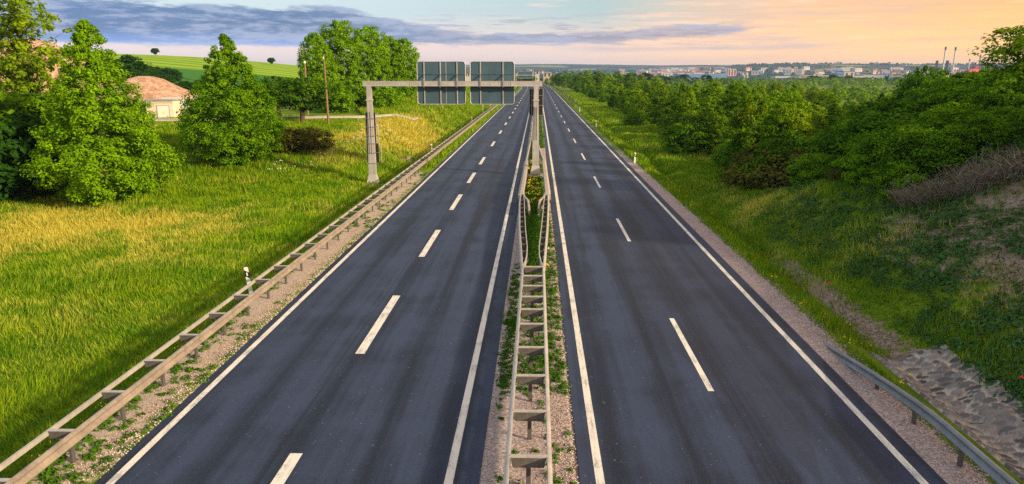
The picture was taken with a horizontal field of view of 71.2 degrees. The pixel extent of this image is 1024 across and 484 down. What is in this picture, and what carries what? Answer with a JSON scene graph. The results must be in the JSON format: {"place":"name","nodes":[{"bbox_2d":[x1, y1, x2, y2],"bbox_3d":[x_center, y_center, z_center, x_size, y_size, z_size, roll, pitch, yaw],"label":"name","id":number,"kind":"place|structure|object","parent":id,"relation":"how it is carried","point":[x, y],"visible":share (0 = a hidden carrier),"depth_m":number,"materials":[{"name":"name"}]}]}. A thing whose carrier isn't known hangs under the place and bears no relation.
{"place":"outdoors","nodes":[
{"label":"outdoors","id":0,"kind":"place"},
{"bbox_2d":[352,86,501,160],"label":"grass","id":1,"kind":"structure","parent":0,"point":[440,130],"depth_m":103.37,"materials":[{"name":"green plant"}]},
{"bbox_2d":[0,54,1023,483],"bbox_3d":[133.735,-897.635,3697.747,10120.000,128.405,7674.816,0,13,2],"label":"ground","id":2,"kind":"structure","parent":0,"point":[496,436],"depth_m":25.95,"materials":[{"name":"green plant"}]},
{"bbox_2d":[0,116,65,203],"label":"bush","id":3,"kind":"object","parent":2,"relation":"on","point":[16,148],"visible":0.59,"depth_m":51.41,"materials":[{"name":"green plant"}]},
{"bbox_2d":[0,111,82,197],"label":"bush","id":4,"kind":"object","parent":2,"relation":"on","point":[20,119],"visible":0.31,"depth_m":52.75,"materials":[{"name":"green plant"}]},
{"bbox_2d":[0,0,83,111],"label":"loose tree","id":5,"kind":"object","parent":2,"relation":"on","point":[20,67],"visible":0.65,"depth_m":60.78,"materials":[{"name":"green plant"}]},
{"bbox_2d":[0,87,90,146],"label":"bush","id":6,"kind":"object","parent":2,"relation":"on","point":[24,101],"visible":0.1,"depth_m":57.62,"materials":[{"name":"green plant"}]},
{"bbox_2d":[0,38,113,91],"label":"building roof","id":7,"kind":"object","parent":2,"relation":"on","point":[55,72],"visible":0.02,"depth_m":161.17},
{"bbox_2d":[17,19,186,205],"bbox_3d":[-29.526,-9.095,51.633,10.510,13.516,11.714,-5,14,-20],"label":"linden tree","id":8,"kind":"object","parent":2,"relation":"on","point":[90,174],"visible":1,"depth_m":50.16,"materials":[{"name":"green plant"}]},
{"bbox_2d":[103,54,150,78],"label":"hedge bush","id":9,"kind":"object","parent":2,"relation":"on","point":[126,60],"visible":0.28,"depth_m":202.00,"materials":[{"name":"green plant"}]},
{"bbox_2d":[143,99,181,117],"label":"building wall","id":10,"kind":"structure","parent":2,"relation":"on","point":[165,108],"depth_m":96.21,"materials":[{"name":"paint"}]},
{"bbox_2d":[97,76,197,100],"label":"building roof","id":11,"kind":"object","parent":10,"relation":"on","point":[155,88],"visible":0.39,"depth_m":127.63,"materials":[{"name":"brown tile"}]},
{"bbox_2d":[156,105,169,117],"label":"door","id":12,"kind":"structure","parent":10,"relation":"in","point":[162,110],"depth_m":96.24,"materials":[{"name":"concrete"}]},
{"bbox_2d":[33,201,395,483],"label":"pebbles","id":13,"kind":"object","parent":2,"relation":"on","point":[137,435],"visible":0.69,"depth_m":20.81,"materials":[{"name":"gravel"}]},
{"bbox_2d":[5,169,425,483],"bbox_3d":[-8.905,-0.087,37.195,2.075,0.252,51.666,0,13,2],"label":"gravel weeds","id":14,"kind":"object","parent":2,"relation":"on","point":[97,448],"visible":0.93,"depth_m":18.09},
{"bbox_2d":[171,33,287,166],"bbox_3d":[-26.221,-13.030,66.167,10.215,12.131,11.214,-5,14,-22],"label":"linden tree","id":15,"kind":"object","parent":2,"relation":"on","point":[232,100],"visible":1,"depth_m":64.59,"materials":[{"name":"green plant"}]},
{"bbox_2d":[0,112,467,477],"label":"grass","id":16,"kind":"structure","parent":2,"relation":"on","point":[39,221],"depth_m":38.88,"materials":[{"name":"green plant"}]},
{"bbox_2d":[0,105,498,483],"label":"guard rail","id":17,"kind":"object","parent":2,"relation":"on","point":[70,439],"visible":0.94,"depth_m":20.84,"materials":[{"name":"metal"}]},
{"bbox_2d":[250,75,302,116],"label":"tree","id":18,"kind":"object","parent":2,"relation":"on","point":[273,77],"visible":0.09,"depth_m":90.48,"materials":[{"name":"green plant"}]},
{"bbox_2d":[140,114,418,123],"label":"road","id":19,"kind":"structure","parent":2,"relation":"on","point":[298,117],"depth_m":89.19,"materials":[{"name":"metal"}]},
{"bbox_2d":[264,127,319,154],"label":"brown shrub","id":20,"kind":"object","parent":2,"relation":"on","point":[290,143],"visible":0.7,"depth_m":68.88,"materials":[{"name":"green plant"}]},
{"bbox_2d":[260,77,343,122],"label":"tree","id":21,"kind":"object","parent":2,"relation":"on","point":[295,99],"visible":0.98,"depth_m":83.02,"materials":[{"name":"green plant"}]},
{"bbox_2d":[95,86,533,483],"bbox_3d":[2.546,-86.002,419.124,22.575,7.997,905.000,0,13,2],"label":"carriageway","id":22,"kind":"structure","parent":2,"relation":"on","point":[318,392],"depth_m":21.46,"materials":[{"name":"grey asphalt"}]},
{"bbox_2d":[270,87,713,483],"bbox_3d":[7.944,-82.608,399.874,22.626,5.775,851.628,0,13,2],"label":"lane dash marking","id":23,"kind":"object","parent":22,"relation":"on","point":[286,469],"visible":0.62,"depth_m":23.64,"materials":[{"name":"paint"}]},
{"bbox_2d":[106,86,928,483],"bbox_3d":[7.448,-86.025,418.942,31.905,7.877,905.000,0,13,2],"label":"edge line marking","id":24,"kind":"object","parent":22,"relation":"on","point":[596,456],"visible":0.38,"depth_m":21.45,"materials":[{"name":"paint"}]},
{"bbox_2d":[291,126,338,150],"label":"brown shrub","id":25,"kind":"object","parent":2,"relation":"on","point":[314,133],"visible":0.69,"depth_m":70.07,"materials":[{"name":"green plant"}]},
{"bbox_2d":[296,32,337,83],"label":"round tree","id":26,"kind":"object","parent":2,"relation":"on","point":[313,66],"visible":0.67,"depth_m":118.09,"materials":[{"name":"green plant"}]},
{"bbox_2d":[309,87,359,112],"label":"shrub","id":27,"kind":"object","parent":2,"relation":"on","point":[346,103],"visible":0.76,"depth_m":106.21,"materials":[{"name":"green plant"}]},
{"bbox_2d":[316,19,367,89],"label":"round tree","id":28,"kind":"object","parent":2,"relation":"on","point":[341,42],"visible":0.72,"depth_m":123.15,"materials":[{"name":"green plant"}]},
{"bbox_2d":[338,78,376,104],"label":"shrub","id":29,"kind":"object","parent":2,"relation":"on","point":[354,85],"visible":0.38,"depth_m":112.56,"materials":[{"name":"green plant"}]},
{"bbox_2d":[351,25,390,86],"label":"round tree","id":30,"kind":"object","parent":2,"relation":"on","point":[374,43],"visible":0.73,"depth_m":127.19,"materials":[{"name":"green plant"}]},
{"bbox_2d":[358,86,405,108],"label":"shrub","id":31,"kind":"object","parent":2,"relation":"on","point":[378,94],"visible":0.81,"depth_m":108.99,"materials":[{"name":"green plant"}]},
{"bbox_2d":[372,36,407,80],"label":"round tree","id":32,"kind":"object","parent":2,"relation":"on","point":[390,75],"visible":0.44,"depth_m":131.54,"materials":[{"name":"green plant"}]},
{"bbox_2d":[383,78,416,98],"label":"shrub","id":33,"kind":"object","parent":2,"relation":"on","point":[407,90],"visible":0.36,"depth_m":121.36,"materials":[{"name":"green plant"}]},
{"bbox_2d":[389,38,420,90],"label":"round tree","id":34,"kind":"object","parent":2,"relation":"on","point":[410,74],"visible":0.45,"depth_m":133.15,"materials":[{"name":"green plant"}]},
{"bbox_2d":[362,61,542,184],"bbox_3d":[-4.976,-9.763,60.384,15.332,10.670,1.500,0,13,2],"label":"sign gantry","id":35,"kind":"object","parent":2,"relation":"on","point":[447,83],"visible":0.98,"depth_m":59.91,"materials":[{"name":"metal"}]},
{"bbox_2d":[518,141,530,267],"bbox_3d":[1.071,-4.976,56.717,0.854,0.990,55.304,0,13,2],"label":"median barrier","id":36,"kind":"object","parent":2,"relation":"on","point":[524,204],"visible":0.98,"depth_m":41.50,"materials":[{"name":"metal"}]},
{"bbox_2d":[503,265,552,483],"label":"median barrier","id":37,"kind":"object","parent":2,"relation":"on","point":[528,462],"visible":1,"depth_m":18.87,"materials":[{"name":"metal"}]},
{"bbox_2d":[483,213,578,483],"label":"pebbles","id":38,"kind":"object","parent":2,"relation":"on","point":[550,400],"visible":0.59,"depth_m":18.32,"materials":[{"name":"gravel"}]},
{"bbox_2d":[517,147,550,274],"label":"median plants","id":39,"kind":"object","parent":2,"relation":"on","point":[533,255],"visible":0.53,"depth_m":41.95,"materials":[{"name":"green plant"}]},
{"bbox_2d":[493,163,576,483],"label":"median plants","id":40,"kind":"object","parent":2,"relation":"on","point":[511,322],"visible":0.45,"depth_m":22.94,"materials":[{"name":"green plant"}]},
{"bbox_2d":[528,116,545,147],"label":"median plants","id":41,"kind":"object","parent":2,"relation":"on","point":[541,141],"visible":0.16,"depth_m":99.56,"materials":[{"name":"green plant"}]},
{"bbox_2d":[537,146,550,273],"bbox_3d":[2.436,-4.966,56.673,0.921,0.990,55.306,0,13,2],"label":"median barrier","id":42,"kind":"object","parent":2,"relation":"on","point":[544,199],"visible":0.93,"depth_m":41.23,"materials":[{"name":"metal"}]},
{"bbox_2d":[624,87,645,112],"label":"tree","id":43,"kind":"object","parent":2,"relation":"on","point":[629,99],"visible":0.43,"depth_m":139.06,"materials":[{"name":"green plant"}]},
{"bbox_2d":[620,108,652,125],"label":"bush","id":44,"kind":"object","parent":2,"relation":"on","point":[632,114],"visible":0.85,"depth_m":118.88,"materials":[{"name":"green plant"}]},
{"bbox_2d":[631,92,651,119],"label":"tree","id":45,"kind":"object","parent":2,"relation":"on","point":[639,102],"visible":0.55,"depth_m":130.57,"materials":[{"name":"green plant"}]},
{"bbox_2d":[559,92,725,166],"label":"grass","id":46,"kind":"structure","parent":2,"relation":"on","point":[643,137],"depth_m":101.57,"materials":[{"name":"green plant"}]},
{"bbox_2d":[643,84,676,126],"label":"tree","id":47,"kind":"object","parent":2,"relation":"on","point":[663,95],"visible":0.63,"depth_m":114.75,"materials":[{"name":"green plant"}]},
{"bbox_2d":[656,95,690,129],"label":"tree","id":48,"kind":"object","parent":2,"relation":"on","point":[665,109],"visible":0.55,"depth_m":103.67,"materials":[{"name":"green plant"}]},
{"bbox_2d":[656,122,715,154],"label":"bush","id":49,"kind":"object","parent":2,"relation":"on","point":[683,136],"visible":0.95,"depth_m":76.94,"materials":[{"name":"green plant"}]},
{"bbox_2d":[674,88,701,131],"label":"tree","id":50,"kind":"object","parent":2,"relation":"on","point":[692,100],"visible":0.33,"depth_m":91.12,"materials":[{"name":"green plant"}]},
{"bbox_2d":[683,99,726,153],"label":"tree","id":51,"kind":"object","parent":2,"relation":"on","point":[703,118],"visible":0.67,"depth_m":77.51,"materials":[{"name":"green plant"}]},
{"bbox_2d":[694,79,724,109],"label":"tree","id":52,"kind":"object","parent":2,"relation":"on","point":[714,91],"visible":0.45,"depth_m":102.49,"materials":[{"name":"green plant"}]},
{"bbox_2d":[707,112,745,167],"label":"tree","id":53,"kind":"object","parent":2,"relation":"on","point":[727,135],"visible":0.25,"depth_m":66.46,"materials":[{"name":"green plant"}]},
{"bbox_2d":[716,82,757,132],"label":"tree","id":54,"kind":"object","parent":2,"relation":"on","point":[735,98],"visible":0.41,"depth_m":90.73,"materials":[{"name":"green plant"}]},
{"bbox_2d":[714,138,760,169],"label":"bush","id":55,"kind":"object","parent":2,"relation":"on","point":[725,152],"visible":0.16,"depth_m":63.62,"materials":[{"name":"green plant"}]},
{"bbox_2d":[466,62,1013,84],"bbox_3d":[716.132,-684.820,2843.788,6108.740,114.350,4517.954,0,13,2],"label":"city","id":56,"kind":"object","parent":2,"relation":"on","point":[684,77],"visible":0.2,"depth_m":3045.93},
{"bbox_2d":[539,84,946,483],"bbox_3d":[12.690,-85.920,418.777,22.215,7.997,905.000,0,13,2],"label":"carriageway","id":57,"kind":"structure","parent":2,"relation":"on","point":[772,408],"depth_m":21.46,"materials":[{"name":"grey asphalt"}]},
{"bbox_2d":[714,142,775,188],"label":"brown shrub","id":58,"kind":"object","parent":2,"relation":"on","point":[738,158],"visible":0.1,"depth_m":53.54,"materials":[{"name":"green plant"}]},
{"bbox_2d":[725,95,772,161],"bbox_3d":[20.559,-8.927,61.479,4.240,7.324,4.492,-3,14,-11],"label":"tree","id":59,"kind":"object","parent":2,"relation":"on","point":[751,136],"visible":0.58,"depth_m":60.58,"materials":[{"name":"green plant"}]},
{"bbox_2d":[595,77,932,99],"bbox_3d":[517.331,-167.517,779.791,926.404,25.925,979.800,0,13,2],"label":"distant woodland","id":60,"kind":"object","parent":2,"relation":"on","point":[846,92],"visible":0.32,"depth_m":638.09,"materials":[{"name":"green plant"}]},
{"bbox_2d":[731,137,809,190],"bbox_3d":[18.539,-5.078,50.369,5.988,4.607,6.577,5,14,19],"label":"bush","id":61,"kind":"object","parent":2,"relation":"on","point":[767,144],"visible":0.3,"depth_m":49.21,"materials":[{"name":"green plant"}]},
{"bbox_2d":[725,147,819,190],"bbox_3d":[18.346,-4.515,48.741,6.937,3.986,6.486,-8,15,-29],"label":"brown shrub","id":62,"kind":"object","parent":2,"relation":"on","point":[773,172],"visible":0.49,"depth_m":47.38,"materials":[{"name":"green plant"}]},
{"bbox_2d":[755,103,807,146],"bbox_3d":[20.714,-7.283,55.762,4.187,7.040,4.849,-3,14,-13],"label":"tree","id":63,"kind":"object","parent":2,"relation":"on","point":[789,130],"visible":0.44,"depth_m":54.86,"materials":[{"name":"green plant"}]},
{"bbox_2d":[772,89,803,113],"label":"tree","id":64,"kind":"object","parent":2,"relation":"on","point":[795,101],"visible":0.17,"depth_m":90.48,"materials":[{"name":"green plant"}]},
{"bbox_2d":[771,93,815,135],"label":"tree","id":65,"kind":"object","parent":2,"relation":"on","point":[788,97],"visible":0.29,"depth_m":67.97,"materials":[{"name":"green plant"}]},
{"bbox_2d":[776,134,833,175],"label":"bush","id":66,"kind":"object","parent":2,"relation":"on","point":[802,142],"visible":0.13,"depth_m":48.93,"materials":[{"name":"green plant"}]},
{"bbox_2d":[795,109,826,132],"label":"tree","id":67,"kind":"object","parent":2,"relation":"on","point":[813,122],"visible":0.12,"depth_m":71.86,"materials":[{"name":"green plant"}]},
{"bbox_2d":[785,153,842,184],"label":"bush","id":68,"kind":"object","parent":2,"relation":"on","point":[807,160],"visible":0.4,"depth_m":43.94,"materials":[{"name":"green plant"}]},
{"bbox_2d":[811,90,837,109],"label":"tree","id":69,"kind":"object","parent":2,"relation":"on","point":[820,96],"visible":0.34,"depth_m":134.30,"materials":[{"name":"green plant"}]},
{"bbox_2d":[628,114,1023,482],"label":"grass","id":70,"kind":"structure","parent":2,"relation":"on","point":[713,187],"depth_m":32.81,"materials":[{"name":"green plant"}]},
{"bbox_2d":[805,155,849,179],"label":"bush","id":71,"kind":"object","parent":2,"relation":"on","point":[826,160],"visible":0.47,"depth_m":42.41,"materials":[{"name":"green plant"}]},
{"bbox_2d":[811,94,846,121],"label":"tree","id":72,"kind":"object","parent":2,"relation":"on","point":[832,100],"visible":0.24,"depth_m":89.48,"materials":[{"name":"green plant"}]},
{"bbox_2d":[823,103,842,134],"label":"tree","id":73,"kind":"object","parent":2,"relation":"on","point":[831,114],"visible":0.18,"depth_m":78.35,"materials":[{"name":"green plant"}]},
{"bbox_2d":[824,168,846,180],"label":"brown shrub","id":74,"kind":"object","parent":2,"relation":"on","point":[830,174],"visible":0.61,"depth_m":40.79,"materials":[{"name":"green plant"}]},
{"bbox_2d":[676,203,997,483],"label":"pebbles","id":75,"kind":"object","parent":2,"relation":"on","point":[926,428],"visible":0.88,"depth_m":21.20,"materials":[{"name":"gravel"}]},
{"bbox_2d":[759,241,921,359],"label":"pebbles","id":76,"kind":"object","parent":2,"relation":"on","point":[860,308],"visible":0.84,"depth_m":26.82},
{"bbox_2d":[812,120,894,157],"bbox_3d":[23.053,-5.393,46.486,7.244,4.993,7.501,7,15,28],"label":"bush","id":77,"kind":"object","parent":2,"relation":"on","point":[834,141],"visible":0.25,"depth_m":45.95,"materials":[{"name":"green plant"}]},
{"bbox_2d":[829,143,884,184],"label":"bush","id":78,"kind":"object","parent":2,"relation":"on","point":[857,157],"visible":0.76,"depth_m":37.63,"materials":[{"name":"green plant"}]},
{"bbox_2d":[836,109,878,128],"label":"bush","id":79,"kind":"object","parent":2,"relation":"on","point":[842,123],"visible":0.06,"depth_m":61.73,"materials":[{"name":"green plant"}]},
{"bbox_2d":[824,101,896,129],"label":"bush","id":80,"kind":"object","parent":2,"relation":"on","point":[862,108],"visible":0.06,"depth_m":69.58,"materials":[{"name":"green plant"}]},
{"bbox_2d":[839,124,919,163],"bbox_3d":[20.648,-4.941,38.810,5.158,2.858,4.171,-1,13,-3],"label":"bush","id":81,"kind":"object","parent":2,"relation":"on","point":[847,146],"visible":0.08,"depth_m":39.24,"materials":[{"name":"green plant"}]},
{"bbox_2d":[750,130,1023,420],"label":"weeds","id":82,"kind":"object","parent":2,"relation":"on","point":[923,248],"visible":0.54,"depth_m":28.05,"materials":[{"name":"green plant"}]},
{"bbox_2d":[847,98,937,142],"bbox_3d":[25.515,-6.799,45.626,8.700,4.672,7.035,-4,14,-16],"label":"bush","id":83,"kind":"object","parent":2,"relation":"on","point":[900,117],"visible":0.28,"depth_m":44.38,"materials":[{"name":"green plant"}]},
{"bbox_2d":[861,161,934,200],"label":"bush","id":84,"kind":"object","parent":2,"relation":"on","point":[895,173],"visible":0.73,"depth_m":34.29,"materials":[{"name":"green plant"}]},
{"bbox_2d":[860,100,936,131],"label":"bush","id":85,"kind":"object","parent":2,"relation":"on","point":[872,117],"visible":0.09,"depth_m":46.39,"materials":[{"name":"green plant"}]},
{"bbox_2d":[856,124,943,168],"bbox_3d":[20.060,-4.599,36.564,4.463,2.855,4.063,-1,13,-2],"label":"bush","id":86,"kind":"object","parent":2,"relation":"on","point":[879,143],"visible":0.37,"depth_m":36.10,"materials":[{"name":"green plant"}]},
{"bbox_2d":[880,182,933,208],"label":"brown shrub","id":87,"kind":"object","parent":2,"relation":"on","point":[903,198],"visible":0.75,"depth_m":33.17,"materials":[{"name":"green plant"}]},
{"bbox_2d":[823,342,1018,483],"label":"guard rail","id":88,"kind":"object","parent":2,"relation":"on","point":[982,461],"visible":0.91,"depth_m":16.72,"materials":[{"name":"grey metal"}]},
{"bbox_2d":[892,65,950,99],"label":"slope tree","id":89,"kind":"object","parent":2,"relation":"on","point":[918,77],"visible":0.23,"depth_m":70.18,"materials":[{"name":"green plant"}]},
{"bbox_2d":[900,79,955,100],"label":"bush","id":90,"kind":"object","parent":2,"relation":"on","point":[915,95],"visible":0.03,"depth_m":64.58,"materials":[{"name":"green plant"}]},
{"bbox_2d":[897,172,966,208],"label":"brown shrub","id":91,"kind":"object","parent":2,"relation":"on","point":[930,193],"visible":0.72,"depth_m":32.13,"materials":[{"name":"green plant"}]},
{"bbox_2d":[899,74,967,100],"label":"bush","id":92,"kind":"object","parent":2,"relation":"on","point":[942,77],"visible":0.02,"depth_m":67.73,"materials":[{"name":"green plant"}]},
{"bbox_2d":[883,120,985,177],"bbox_3d":[20.693,-4.443,34.915,4.660,3.012,4.242,-1,13,-5],"label":"bush","id":93,"kind":"object","parent":2,"relation":"on","point":[920,154],"visible":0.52,"depth_m":34.39,"materials":[{"name":"green plant"}]},
{"bbox_2d":[907,101,985,137],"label":"bush","id":94,"kind":"object","parent":2,"relation":"on","point":[953,115],"visible":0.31,"depth_m":36.79,"materials":[{"name":"green plant"}]},
{"bbox_2d":[921,170,985,201],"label":"brown shrub","id":95,"kind":"object","parent":2,"relation":"on","point":[950,187],"visible":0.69,"depth_m":31.35,"materials":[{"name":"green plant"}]},
{"bbox_2d":[919,78,988,112],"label":"bush","id":96,"kind":"object","parent":2,"relation":"on","point":[957,92],"visible":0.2,"depth_m":45.69,"materials":[{"name":"green plant"}]},
{"bbox_2d":[915,71,993,101],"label":"bush","id":97,"kind":"object","parent":2,"relation":"on","point":[971,75],"visible":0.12,"depth_m":53.10,"materials":[{"name":"green plant"}]},
{"bbox_2d":[919,124,1016,175],"bbox_3d":[20.875,-4.164,32.979,3.845,2.593,3.981,7,15,26],"label":"bush","id":98,"kind":"object","parent":2,"relation":"on","point":[973,148],"visible":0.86,"depth_m":32.36,"materials":[{"name":"green plant"}]},
{"bbox_2d":[937,155,1015,193],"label":"brown shrub","id":99,"kind":"object","parent":2,"relation":"on","point":[967,176],"visible":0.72,"depth_m":30.74,"materials":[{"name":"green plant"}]},
{"bbox_2d":[958,86,1023,117],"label":"bush","id":100,"kind":"object","parent":2,"relation":"on","point":[991,99],"visible":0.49,"depth_m":37.05,"materials":[{"name":"green plant"}]},
{"bbox_2d":[961,152,1023,186],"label":"brown shrub","id":101,"kind":"object","parent":2,"relation":"on","point":[999,172],"visible":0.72,"depth_m":30.02,"materials":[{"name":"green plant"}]},
{"bbox_2d":[963,71,1023,108],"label":"bush","id":102,"kind":"object","parent":2,"relation":"on","point":[1006,81],"visible":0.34,"depth_m":40.57,"materials":[{"name":"green plant"}]},
{"bbox_2d":[966,105,1022,140],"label":"bush","id":103,"kind":"object","parent":2,"relation":"on","point":[992,121],"visible":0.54,"depth_m":33.46,"materials":[{"name":"green plant"}]},
{"bbox_2d":[967,22,1023,106],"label":"slope tree","id":104,"kind":"object","parent":2,"relation":"on","point":[1015,49],"visible":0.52,"depth_m":42.03,"materials":[{"name":"green plant"}]},
{"bbox_2d":[977,141,1023,178],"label":"brown shrub","id":105,"kind":"object","parent":2,"relation":"on","point":[1020,157],"visible":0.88,"depth_m":29.69,"materials":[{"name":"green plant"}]},
{"bbox_2d":[999,105,1023,148],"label":"bush","id":106,"kind":"object","parent":2,"relation":"on","point":[1019,118],"visible":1,"depth_m":29.78,"materials":[{"name":"green plant"}]},
{"bbox_2d":[0,0,1023,64],"label":"sky","id":107,"kind":"structure","parent":0,"point":[600,32],"materials":[{"name":"blue"}]},
{"bbox_2d":[871,344,1023,481],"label":"ditch paving","id":108,"kind":"structure","parent":0,"point":[944,384],"depth_m":19.75,"materials":[{"name":"stone"}]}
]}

